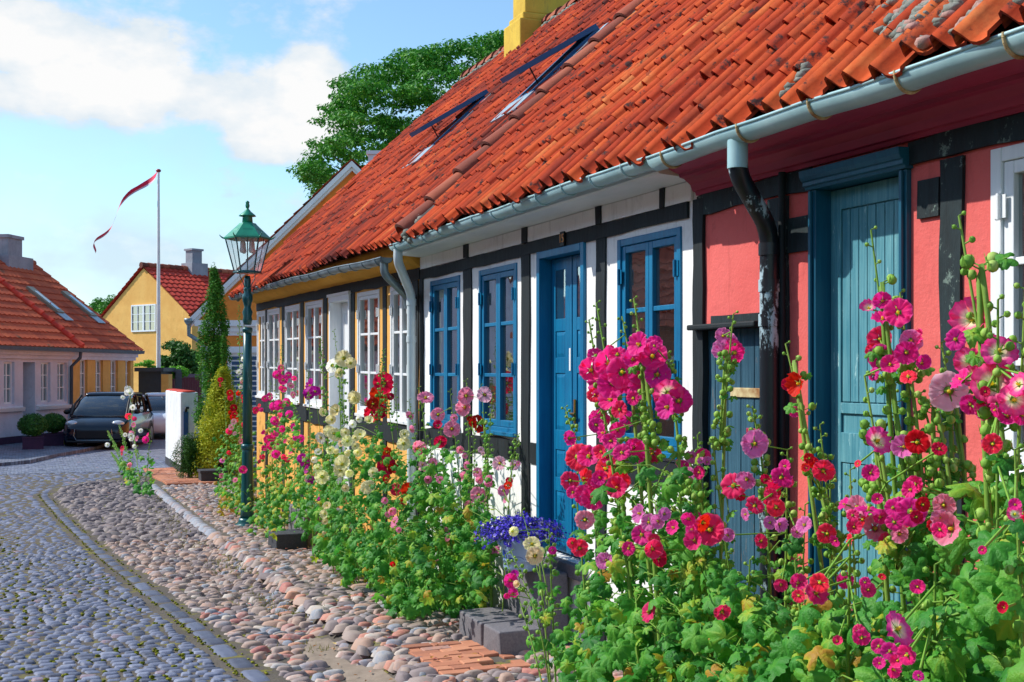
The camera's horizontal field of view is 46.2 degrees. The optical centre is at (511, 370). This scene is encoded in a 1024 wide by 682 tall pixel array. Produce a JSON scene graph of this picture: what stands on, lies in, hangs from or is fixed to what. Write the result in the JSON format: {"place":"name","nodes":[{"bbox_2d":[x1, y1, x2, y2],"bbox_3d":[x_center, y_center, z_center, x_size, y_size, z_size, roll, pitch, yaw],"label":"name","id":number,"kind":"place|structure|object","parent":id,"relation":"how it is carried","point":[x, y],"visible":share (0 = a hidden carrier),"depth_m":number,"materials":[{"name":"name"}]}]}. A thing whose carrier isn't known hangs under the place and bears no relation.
{"place":"outdoors","nodes":[
{"label":"outdoors","id":0,"kind":"place"},
{"bbox_2d":[0,443,104,465],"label":"pavement","id":1,"kind":"structure","parent":0,"point":[14,454],"depth_m":31.88,"materials":[{"name":"grey stone"}]},
{"bbox_2d":[22,436,43,448],"bbox_3d":[-13.172,1.985,33.000,0.580,0.360,0.480,0,0,-22],"label":"planter","id":2,"kind":"object","parent":1,"relation":"on","point":[32,442],"visible":0.93,"depth_m":32.80,"materials":[{"name":"black"}]},
{"bbox_2d":[17,413,48,435],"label":"box bush","id":3,"kind":"object","parent":2,"relation":"in","point":[26,427],"visible":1,"depth_m":32.78,"materials":[{"name":"green plant"}]},
{"bbox_2d":[43,433,63,445],"bbox_3d":[-13.182,1.985,34.500,0.580,0.360,0.480,0,0,-22],"label":"planter","id":4,"kind":"object","parent":1,"relation":"on","point":[55,439],"visible":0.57,"depth_m":34.30,"materials":[{"name":"black"}]},
{"bbox_2d":[44,413,66,433],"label":"box bush","id":5,"kind":"object","parent":4,"relation":"in","point":[57,421],"visible":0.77,"depth_m":34.31,"materials":[{"name":"green plant"}]},
{"bbox_2d":[88,294,115,314],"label":"distant tree","id":6,"kind":"object","parent":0,"point":[100,305],"visible":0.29,"depth_m":74.63,"materials":[{"name":"green plant"}]},
{"bbox_2d":[0,452,237,681],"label":"cobbled street","id":7,"kind":"structure","parent":0,"point":[153,661],"depth_m":9.82,"materials":[{"name":"grey stone"}]},
{"bbox_2d":[0,493,267,681],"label":"joint moss","id":8,"kind":"object","parent":7,"relation":"on","point":[156,651],"visible":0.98,"depth_m":9.97,"materials":[{"name":"green plant"}]},
{"bbox_2d":[0,432,256,474],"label":"street","id":9,"kind":"structure","parent":0,"point":[157,448],"depth_m":29.83,"materials":[{"name":"grey stone"}]},
{"bbox_2d":[0,276,84,444],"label":"grey house","id":10,"kind":"structure","parent":9,"relation":"on","point":[36,379],"depth_m":36.90,"materials":[{"name":"white paint"}]},
{"bbox_2d":[4,362,11,403],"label":"window","id":11,"kind":"structure","parent":10,"relation":"in","point":[7,365],"depth_m":35.36,"materials":[{"name":"white paint"}]},
{"bbox_2d":[41,362,47,401],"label":"window","id":12,"kind":"structure","parent":10,"relation":"in","point":[44,365],"depth_m":37.46,"materials":[{"name":"white paint"}]},
{"bbox_2d":[57,363,63,401],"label":"window","id":13,"kind":"structure","parent":10,"relation":"in","point":[60,366],"depth_m":38.44,"materials":[{"name":"white paint"}]},
{"bbox_2d":[0,234,144,404],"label":"mustard house","id":14,"kind":"structure","parent":9,"relation":"on","point":[110,353],"depth_m":41.45,"materials":[{"name":"tile"}]},
{"bbox_2d":[26,286,73,320],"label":"roof window","id":15,"kind":"structure","parent":14,"relation":"in","point":[32,290],"depth_m":40.41,"materials":[{"name":"grey glass"}]},
{"bbox_2d":[80,360,84,397],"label":"window","id":16,"kind":"structure","parent":14,"relation":"in","point":[82,362],"depth_m":39.88,"materials":[{"name":"white paint"}]},
{"bbox_2d":[60,291,105,323],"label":"roof window","id":17,"kind":"structure","parent":14,"relation":"in","point":[66,294],"depth_m":42.73,"materials":[{"name":"grey glass"}]},
{"bbox_2d":[95,360,99,391],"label":"window","id":18,"kind":"structure","parent":14,"relation":"in","point":[97,362],"depth_m":40.92,"materials":[{"name":"white paint"}]},
{"bbox_2d":[110,360,115,390],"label":"window","id":19,"kind":"structure","parent":14,"relation":"in","point":[112,362],"depth_m":42.02,"materials":[{"name":"white paint"}]},
{"bbox_2d":[125,361,127,385],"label":"window","id":20,"kind":"structure","parent":14,"relation":"in","point":[126,373],"depth_m":43.01,"materials":[{"name":"white paint"}]},
{"bbox_2d":[63,391,153,447],"bbox_3d":[-11.959,1.438,35.753,2.178,1.645,4.179,0,0,-5],"label":"parked car","id":21,"kind":"object","parent":9,"relation":"on","point":[95,417],"visible":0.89,"depth_m":34.44,"materials":[{"name":"black paint"}]},
{"bbox_2d":[93,169,160,367],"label":"flagpole","id":22,"kind":"object","parent":9,"relation":"on","point":[146,183],"visible":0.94,"depth_m":45.95,"materials":[{"name":"white metal"}]},
{"bbox_2d":[143,392,165,433],"bbox_3d":[-11.851,1.498,40.955,1.824,1.525,4.200,0,0,-14],"label":"parked car","id":23,"kind":"object","parent":9,"relation":"on","point":[157,400],"visible":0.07,"depth_m":39.83,"materials":[{"name":"white paint"}]},
{"bbox_2d":[134,368,175,394],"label":"garden shed","id":24,"kind":"structure","parent":9,"relation":"on","point":[150,380],"depth_m":45.50,"materials":[{"name":"paint"}]},
{"bbox_2d":[134,359,191,378],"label":"bush","id":25,"kind":"object","parent":9,"relation":"on","point":[148,363],"visible":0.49,"depth_m":47.17,"materials":[{"name":"green plant"}]},
{"bbox_2d":[101,248,235,391],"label":"gable house","id":26,"kind":"structure","parent":9,"relation":"on","point":[130,311],"depth_m":60.05,"materials":[{"name":"yellow paint"}]},
{"bbox_2d":[131,304,155,331],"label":"window","id":27,"kind":"structure","parent":26,"relation":"in","point":[143,317],"depth_m":59.92,"materials":[{"name":"white paint"}]},
{"bbox_2d":[161,338,201,373],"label":"garden bush","id":28,"kind":"object","parent":9,"relation":"on","point":[183,355],"visible":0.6,"depth_m":49.33,"materials":[{"name":"green plant"}]},
{"bbox_2d":[172,369,201,424],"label":"board fence","id":29,"kind":"object","parent":9,"relation":"on","point":[190,382],"visible":0.12,"depth_m":48.63,"materials":[{"name":"brown paint"}]},
{"bbox_2d":[184,150,380,468],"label":"orange house","id":30,"kind":"structure","parent":9,"relation":"on","point":[329,189],"depth_m":30.95,"materials":[{"name":"white paint"}]},
{"bbox_2d":[227,354,256,468],"bbox_3d":[-6.250,1.042,30.988,2.200,3.015,0.065,0,0,0],"label":"garage door","id":31,"kind":"structure","parent":30,"relation":"in","point":[234,362],"depth_m":30.96,"materials":[{"name":"blue paint"}]},
{"bbox_2d":[286,29,503,198],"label":"deciduous tree","id":32,"kind":"object","parent":9,"relation":"on","point":[345,109],"visible":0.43,"depth_m":41.32,"materials":[{"name":"green plant"}]},
{"bbox_2d":[143,467,223,485],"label":"brick paving","id":33,"kind":"structure","parent":0,"point":[168,476],"depth_m":24.16,"materials":[{"name":"brick"}]},
{"bbox_2d":[197,468,227,480],"bbox_3d":[-5.790,2.024,23.200,0.520,0.230,0.440,0,0,-22],"label":"planter","id":34,"kind":"object","parent":33,"relation":"on","point":[206,475],"visible":0.68,"depth_m":23.00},
{"bbox_2d":[227,469,256,493],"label":"garden ground","id":35,"kind":"structure","parent":0,"point":[255,482],"depth_m":24.60,"materials":[{"name":"brown soil"}]},
{"bbox_2d":[191,262,235,467],"bbox_3d":[-6.356,0.002,25.601,0.956,4.651,0.937,0,0,-22],"label":"thuja","id":36,"kind":"object","parent":35,"relation":"on","point":[210,359],"visible":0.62,"depth_m":25.50,"materials":[{"name":"green plant"}]},
{"bbox_2d":[186,363,256,478],"bbox_3d":[-5.818,1.099,24.145,1.323,2.503,1.352,0,0,19],"label":"golden thuja","id":37,"kind":"object","parent":35,"relation":"on","point":[216,410],"visible":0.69,"depth_m":23.98,"materials":[{"name":"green plant"}]},
{"bbox_2d":[216,333,231,471],"bbox_3d":[-6.065,0.711,25.216,0.436,2.993,0.405,0,0,-38],"label":"thuja","id":38,"kind":"object","parent":35,"relation":"on","point":[223,347],"visible":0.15,"depth_m":25.17,"materials":[{"name":"green plant"}]},
{"bbox_2d":[228,0,881,545],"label":"yellow house","id":39,"kind":"structure","parent":35,"relation":"on","point":[328,268],"depth_m":14.69,"materials":[{"name":"tile"}]},
{"bbox_2d":[255,310,264,397],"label":"window","id":40,"kind":"structure","parent":39,"relation":"in","point":[261,313],"depth_m":19.16,"materials":[{"name":"white paint"}]},
{"bbox_2d":[266,308,279,400],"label":"window","id":41,"kind":"structure","parent":39,"relation":"in","point":[273,315],"depth_m":18.24,"materials":[{"name":"white paint"}]},
{"bbox_2d":[284,304,299,404],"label":"window","id":42,"kind":"structure","parent":39,"relation":"in","point":[292,313],"depth_m":16.91,"materials":[{"name":"white paint"}]},
{"bbox_2d":[303,300,322,408],"bbox_3d":[-2.569,-0.213,15.676,0.112,1.402,1.003,0,0,-22],"label":"window","id":43,"kind":"structure","parent":39,"relation":"in","point":[313,319],"depth_m":15.66,"materials":[{"name":"white paint"}]},
{"bbox_2d":[342,302,347,483],"bbox_3d":[-1.913,0.325,14.401,0.054,2.310,0.884,0,0,-22],"label":"door","id":44,"kind":"structure","parent":39,"relation":"in","point":[344,305],"depth_m":14.64,"materials":[{"name":"white paint"}]},
{"bbox_2d":[354,289,379,416],"bbox_3d":[-1.563,-0.181,13.195,0.112,1.401,0.920,0,0,-22],"label":"window","id":45,"kind":"structure","parent":39,"relation":"in","point":[368,302],"depth_m":13.33,"materials":[{"name":"white paint"}]},
{"bbox_2d":[387,285,406,424],"bbox_3d":[-1.106,-0.166,12.069,0.112,1.398,0.703,0,0,-22],"label":"window","id":46,"kind":"structure","parent":39,"relation":"in","point":[394,296],"depth_m":12.23,"materials":[{"name":"white paint"}]},
{"bbox_2d":[402,89,490,168],"bbox_3d":[-0.771,-3.001,14.931,1.073,0.973,0.670,0,0,-22],"label":"roof window","id":47,"kind":"structure","parent":39,"relation":"in","point":[481,95],"depth_m":14.71,"materials":[{"name":"blue glass"}]},
{"bbox_2d":[490,22,608,122],"bbox_3d":[0.385,-2.990,12.082,1.073,0.973,0.660,0,0,-22],"label":"roof window","id":48,"kind":"structure","parent":39,"relation":"in","point":[580,39],"depth_m":11.92,"materials":[{"name":"blue glass"}]},
{"bbox_2d":[388,0,1019,645],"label":"white house","id":49,"kind":"structure","parent":35,"relation":"on","point":[550,254],"depth_m":8.75,"materials":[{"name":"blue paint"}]},
{"bbox_2d":[427,275,459,427],"bbox_3d":[-0.587,-0.160,10.791,0.112,1.340,0.826,0,0,-22],"label":"window","id":50,"kind":"structure","parent":49,"relation":"in","point":[446,284],"depth_m":10.81,"materials":[{"name":"blue paint"}]},
{"bbox_2d":[475,263,517,436],"bbox_3d":[-0.065,-0.160,9.605,0.188,1.340,0.835,0,0,-22],"label":"window","id":51,"kind":"structure","parent":49,"relation":"in","point":[501,427],"depth_m":9.57,"materials":[{"name":"blue paint"}]},
{"bbox_2d":[552,254,579,554],"bbox_3d":[0.417,0.245,8.482,0.099,2.110,0.697,0,0,-22],"label":"door","id":52,"kind":"structure","parent":49,"relation":"in","point":[565,271],"depth_m":8.59,"materials":[{"name":"blue paint"}]},
{"bbox_2d":[617,226,681,459],"bbox_3d":[0.841,-0.160,7.273,0.112,1.340,0.807,0,0,-22],"label":"window","id":53,"kind":"structure","parent":49,"relation":"in","point":[650,243],"depth_m":7.24,"materials":[{"name":"blue paint"}]},
{"bbox_2d":[624,0,1023,627],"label":"red house","id":54,"kind":"structure","parent":35,"relation":"on","point":[804,184],"depth_m":5.54,"materials":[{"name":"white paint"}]},
{"bbox_2d":[708,327,759,594],"bbox_3d":[1.197,0.547,6.430,0.046,1.545,0.631,0,0,-22],"label":"door","id":55,"kind":"structure","parent":54,"relation":"in","point":[746,389],"depth_m":6.37,"materials":[{"name":"blue wood"}]},
{"bbox_2d":[831,177,898,603],"bbox_3d":[1.644,0.222,5.461,0.076,2.155,0.583,0,0,-22],"label":"door","id":56,"kind":"structure","parent":54,"relation":"in","point":[856,210],"depth_m":5.56,"materials":[{"name":"teal paint"}]},
{"bbox_2d":[991,142,1023,481],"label":"window","id":57,"kind":"structure","parent":54,"relation":"in","point":[1007,163],"depth_m":4.60,"materials":[{"name":"white paint"}]},
{"bbox_2d":[0,471,573,681],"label":"ground","id":58,"kind":"structure","parent":0,"point":[272,675],"depth_m":10.92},
{"bbox_2d":[105,385,154,495],"bbox_3d":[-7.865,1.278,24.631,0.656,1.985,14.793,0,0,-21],"label":"hollyhock","id":59,"kind":"object","parent":58,"relation":"on","point":[127,470],"visible":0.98,"depth_m":22.58,"materials":[{"name":"green plant"}]},
{"bbox_2d":[53,478,210,541],"bbox_3d":[-6.521,2.184,19.810,1.979,0.246,9.738,0,0,-22],"label":"fieldstone gutter","id":60,"kind":"object","parent":58,"relation":"on","point":[75,499],"visible":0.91,"depth_m":18.67,"materials":[{"name":"grey stone"}]},
{"bbox_2d":[41,494,269,681],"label":"kerb","id":61,"kind":"structure","parent":58,"relation":"on","point":[210,638],"depth_m":9.92,"materials":[{"name":"grey stone"}]},
{"bbox_2d":[165,389,197,471],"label":"garden wall","id":62,"kind":"structure","parent":58,"relation":"on","point":[180,405],"depth_m":26.54,"materials":[{"name":"white paint"}]},
{"bbox_2d":[170,432,203,477],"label":"box shrub","id":63,"kind":"object","parent":58,"relation":"on","point":[188,453],"visible":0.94,"depth_m":23.90,"materials":[{"name":"green plant"}]},
{"bbox_2d":[212,370,263,508],"bbox_3d":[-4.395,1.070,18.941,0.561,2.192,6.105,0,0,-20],"label":"hollyhock","id":64,"kind":"object","parent":58,"relation":"on","point":[232,412],"visible":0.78,"depth_m":18.84,"materials":[{"name":"green plant"}]},
{"bbox_2d":[149,492,328,653],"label":"gutter grass","id":65,"kind":"structure","parent":58,"relation":"on","point":[186,531],"depth_m":12.63,"materials":[{"name":"green plant"}]},
{"bbox_2d":[216,465,285,540],"bbox_3d":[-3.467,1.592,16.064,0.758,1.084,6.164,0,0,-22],"label":"hollyhock","id":66,"kind":"object","parent":58,"relation":"on","point":[273,523],"visible":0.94,"depth_m":15.09,"materials":[{"name":"green plant"}]},
{"bbox_2d":[104,535,437,681],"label":"fieldstone gutter","id":67,"kind":"object","parent":58,"relation":"on","point":[227,616],"visible":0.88,"depth_m":10.52,"materials":[{"name":"beige stone"}]},
{"bbox_2d":[256,345,313,528],"bbox_3d":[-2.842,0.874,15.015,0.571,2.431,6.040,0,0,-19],"label":"hollyhock","id":68,"kind":"object","parent":58,"relation":"on","point":[274,442],"visible":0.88,"depth_m":14.88,"materials":[{"name":"green plant"}]},
{"bbox_2d":[152,484,433,681],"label":"pavement edge","id":69,"kind":"object","parent":58,"relation":"on","point":[351,633],"visible":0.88,"depth_m":9.80,"materials":[{"name":"grey stone"}]},
{"bbox_2d":[292,369,339,547],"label":"hollyhock","id":70,"kind":"object","parent":58,"relation":"on","point":[311,392],"visible":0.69,"depth_m":12.83,"materials":[{"name":"green plant"}]},
{"bbox_2d":[302,637,396,681],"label":"sand","id":71,"kind":"structure","parent":58,"relation":"on","point":[361,672],"depth_m":8.21,"materials":[{"name":"beige sand"}]},
{"bbox_2d":[171,519,544,681],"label":"fallen petals","id":72,"kind":"object","parent":58,"relation":"on","point":[337,607],"visible":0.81,"depth_m":9.37,"materials":[{"name":"plant"}]},
{"bbox_2d":[308,329,410,589],"bbox_3d":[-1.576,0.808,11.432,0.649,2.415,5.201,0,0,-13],"label":"hollyhock","id":73,"kind":"object","parent":58,"relation":"on","point":[345,556],"visible":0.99,"depth_m":10.79,"materials":[{"name":"green plant"}]},
{"bbox_2d":[363,369,428,599],"bbox_3d":[-1.036,0.975,10.747,0.567,2.037,3.374,0,0,-13],"label":"hollyhock","id":74,"kind":"object","parent":58,"relation":"on","point":[406,491],"visible":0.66,"depth_m":10.51,"materials":[{"name":"green plant"}]},
{"bbox_2d":[428,393,494,605],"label":"hollyhock","id":75,"kind":"object","parent":58,"relation":"on","point":[440,543],"visible":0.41,"depth_m":9.23,"materials":[{"name":"green plant"}]},
{"bbox_2d":[401,640,530,675],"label":"brick paving","id":76,"kind":"structure","parent":58,"relation":"on","point":[452,663],"depth_m":7.88,"materials":[{"name":"brick"}]},
{"bbox_2d":[430,378,520,611],"bbox_3d":[-0.375,1.002,9.377,0.513,1.886,2.598,0,0,-11],"label":"hollyhock","id":77,"kind":"object","parent":58,"relation":"on","point":[468,511],"visible":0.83,"depth_m":8.93,"materials":[{"name":"green plant"}]},
{"bbox_2d":[503,508,575,681],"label":"hollyhock","id":78,"kind":"object","parent":58,"relation":"on","point":[536,553],"visible":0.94,"depth_m":6.47,"materials":[{"name":"green plant"}]},
{"bbox_2d":[550,405,661,681],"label":"hollyhock","id":79,"kind":"object","parent":58,"relation":"on","point":[596,620],"visible":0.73,"depth_m":5.42,"materials":[{"name":"green plant"}]},
{"bbox_2d":[631,476,737,681],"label":"hollyhock","id":80,"kind":"object","parent":58,"relation":"on","point":[697,527],"visible":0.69,"depth_m":4.36,"materials":[{"name":"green plant"}]},
{"bbox_2d":[654,432,721,622],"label":"hollyhock","id":81,"kind":"object","parent":58,"relation":"on","point":[699,474],"visible":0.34,"depth_m":5.14,"materials":[{"name":"green plant"}]},
{"bbox_2d":[700,310,744,616],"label":"hollyhock","id":82,"kind":"object","parent":58,"relation":"on","point":[726,345],"visible":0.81,"depth_m":5.13,"materials":[{"name":"green plant"}]},
{"bbox_2d":[681,537,793,681],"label":"hollyhock","id":83,"kind":"object","parent":58,"relation":"on","point":[745,650],"visible":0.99,"depth_m":3.96,"materials":[{"name":"green plant"}]},
{"bbox_2d":[705,405,819,631],"bbox_3d":[0.936,0.978,4.416,0.423,1.693,1.436,0,0,6],"label":"hollyhock","id":84,"kind":"object","parent":58,"relation":"on","point":[772,494],"visible":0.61,"depth_m":4.17,"materials":[{"name":"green plant"}]},
{"bbox_2d":[761,534,885,681],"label":"hollyhock","id":85,"kind":"object","parent":58,"relation":"on","point":[812,656],"visible":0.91,"depth_m":3.29,"materials":[{"name":"green plant"}]},
{"bbox_2d":[781,341,885,648],"bbox_3d":[1.082,0.851,4.126,0.332,1.925,1.314,0,0,14],"label":"hollyhock","id":86,"kind":"object","parent":58,"relation":"on","point":[791,383],"visible":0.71,"depth_m":4.25,"materials":[{"name":"green plant"}]},
{"bbox_2d":[817,466,895,657],"bbox_3d":[1.159,1.072,3.899,0.297,1.482,1.007,0,0,10],"label":"hollyhock","id":87,"kind":"object","parent":58,"relation":"on","point":[858,516],"visible":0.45,"depth_m":3.57,"materials":[{"name":"pink plant"}]},
{"bbox_2d":[854,226,954,624],"bbox_3d":[1.184,0.674,3.550,0.316,2.254,0.869,0,0,19],"label":"hollyhock","id":88,"kind":"object","parent":58,"relation":"on","point":[904,359],"visible":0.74,"depth_m":3.55,"materials":[{"name":"pink plant"}]},
{"bbox_2d":[853,558,994,681],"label":"hollyhock","id":89,"kind":"object","parent":58,"relation":"on","point":[909,652],"visible":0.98,"depth_m":2.67,"materials":[{"name":"green plant"}]},
{"bbox_2d":[884,338,1003,641],"bbox_3d":[1.285,0.850,3.410,0.429,1.901,0.994,0,0,18],"label":"hollyhock","id":90,"kind":"object","parent":58,"relation":"on","point":[939,503],"visible":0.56,"depth_m":3.49,"materials":[{"name":"pink plant"}]},
{"bbox_2d":[928,211,1023,675],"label":"hollyhock","id":91,"kind":"object","parent":58,"relation":"on","point":[989,379],"visible":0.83,"depth_m":2.87,"materials":[{"name":"pink plant"}]},
{"bbox_2d":[948,443,1023,681],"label":"hollyhock","id":92,"kind":"object","parent":58,"relation":"on","point":[1004,616],"visible":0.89,"depth_m":2.58,"materials":[{"name":"green plant"}]},
{"bbox_2d":[162,482,622,681],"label":"pavement","id":93,"kind":"structure","parent":0,"point":[420,632],"depth_m":9.99,"materials":[{"name":"beige stone"}]},
{"bbox_2d":[226,305,245,490],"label":"hollyhock","id":94,"kind":"object","parent":93,"relation":"on","point":[238,371],"visible":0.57,"depth_m":18.79,"materials":[{"name":"green plant"}]},
{"bbox_2d":[219,201,274,525],"bbox_3d":[-3.555,-0.083,16.131,0.722,4.405,0.690,0,0,-22],"label":"street lamp","id":95,"kind":"object","parent":93,"relation":"on","point":[247,229],"visible":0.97,"depth_m":16.07,"materials":[{"name":"green metal"}]},
{"bbox_2d":[268,502,342,549],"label":"door steps","id":96,"kind":"structure","parent":93,"relation":"on","point":[289,538],"depth_m":13.60,"materials":[{"name":"stone"}]},
{"bbox_2d":[369,479,435,620],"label":"hollyhock","id":97,"kind":"object","parent":93,"relation":"on","point":[400,601],"visible":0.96,"depth_m":9.05,"materials":[{"name":"green plant"}]},
{"bbox_2d":[396,386,464,617],"bbox_3d":[-0.743,1.057,10.199,0.533,1.856,2.631,0,0,-10],"label":"hollyhock","id":98,"kind":"object","parent":93,"relation":"on","point":[432,499],"visible":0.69,"depth_m":9.54,"materials":[{"name":"green plant"}]},
{"bbox_2d":[425,478,498,606],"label":"hollyhock","id":99,"kind":"object","parent":93,"relation":"on","point":[476,585],"visible":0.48,"depth_m":8.79,"materials":[{"name":"green plant"}]},
{"bbox_2d":[459,563,567,655],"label":"door steps","id":100,"kind":"structure","parent":93,"relation":"on","point":[498,630],"depth_m":8.21,"materials":[{"name":"stone"}]},
{"bbox_2d":[497,532,542,571],"bbox_3d":[0.055,1.246,8.294,0.260,0.260,0.260,0,0,-22],"label":"flower pot","id":101,"kind":"object","parent":100,"relation":"on","point":[519,551],"visible":0.42,"depth_m":8.18,"materials":[{"name":"grey ceramic"}]},
{"bbox_2d":[473,511,570,548],"bbox_3d":[0.053,1.095,8.285,0.670,0.245,0.700,0,0,-22],"label":"lobelia","id":102,"kind":"object","parent":101,"relation":"in","point":[493,530],"visible":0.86,"depth_m":8.18,"materials":[{"name":"blue plant"}]},
{"bbox_2d":[578,296,721,681],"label":"hollyhock","id":103,"kind":"object","parent":93,"relation":"on","point":[633,374],"visible":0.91,"depth_m":4.76,"materials":[{"name":"green plant"}]},
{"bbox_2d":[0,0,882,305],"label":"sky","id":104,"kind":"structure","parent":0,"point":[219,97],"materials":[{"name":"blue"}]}
]}

